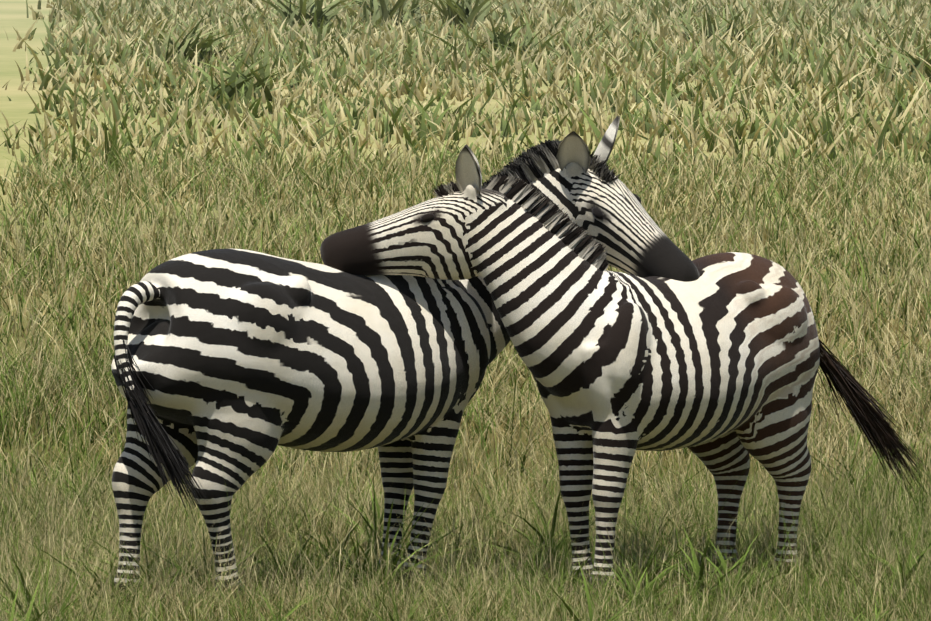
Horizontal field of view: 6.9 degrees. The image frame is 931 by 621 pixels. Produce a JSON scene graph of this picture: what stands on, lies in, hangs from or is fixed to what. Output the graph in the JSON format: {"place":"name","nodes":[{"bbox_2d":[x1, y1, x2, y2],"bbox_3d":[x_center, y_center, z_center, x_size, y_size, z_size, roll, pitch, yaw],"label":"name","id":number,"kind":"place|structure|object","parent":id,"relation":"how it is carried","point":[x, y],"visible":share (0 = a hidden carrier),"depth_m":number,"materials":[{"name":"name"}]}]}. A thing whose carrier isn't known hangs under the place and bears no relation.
{"place":"outdoors","nodes":[
{"label":"outdoors","id":0,"kind":"place"},
{"bbox_2d":[0,0,930,620],"bbox_3d":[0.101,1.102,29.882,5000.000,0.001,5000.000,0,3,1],"label":"ground","id":1,"kind":"structure","parent":0,"point":[20,106],"depth_m":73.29,"materials":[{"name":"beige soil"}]},
{"bbox_2d":[111,116,699,603],"bbox_3d":[-0.329,0.196,29.882,2.409,1.872,0.861,-2,4,-28],"label":"zebra","id":2,"kind":"object","parent":1,"relation":"on","point":[231,368],"visible":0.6,"depth_m":29.45},
{"bbox_2d":[0,0,930,174],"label":"grass","id":3,"kind":"structure","parent":1,"relation":"on","point":[813,31],"depth_m":106.65,"materials":[{"name":"plant"}]},
{"bbox_2d":[0,123,930,371],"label":"grass","id":4,"kind":"structure","parent":1,"relation":"on","point":[136,183],"depth_m":63.85,"materials":[{"name":"plant"}]},
{"bbox_2d":[0,389,930,620],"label":"grass blades","id":5,"kind":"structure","parent":1,"relation":"on","point":[456,588],"depth_m":30.28,"materials":[{"name":"green plant"}]},
{"bbox_2d":[0,376,930,620],"bbox_3d":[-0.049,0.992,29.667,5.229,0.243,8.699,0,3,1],"label":"grass","id":6,"kind":"structure","parent":1,"relation":"on","point":[373,601],"depth_m":30.47,"materials":[{"name":"green plant"}]},
{"bbox_2d":[0,0,930,620],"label":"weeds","id":7,"kind":"object","parent":1,"relation":"on","point":[462,12],"visible":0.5,"depth_m":31.94,"materials":[{"name":"green plant"}]},
{"bbox_2d":[0,161,930,508],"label":"grass stalks","id":8,"kind":"object","parent":1,"relation":"on","point":[368,217],"depth_m":50.06,"materials":[{"name":"green plant"}]},
{"bbox_2d":[320,144,930,597],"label":"zebra","id":9,"kind":"object","parent":1,"relation":"on","point":[720,362],"visible":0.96,"depth_m":29.77}
]}

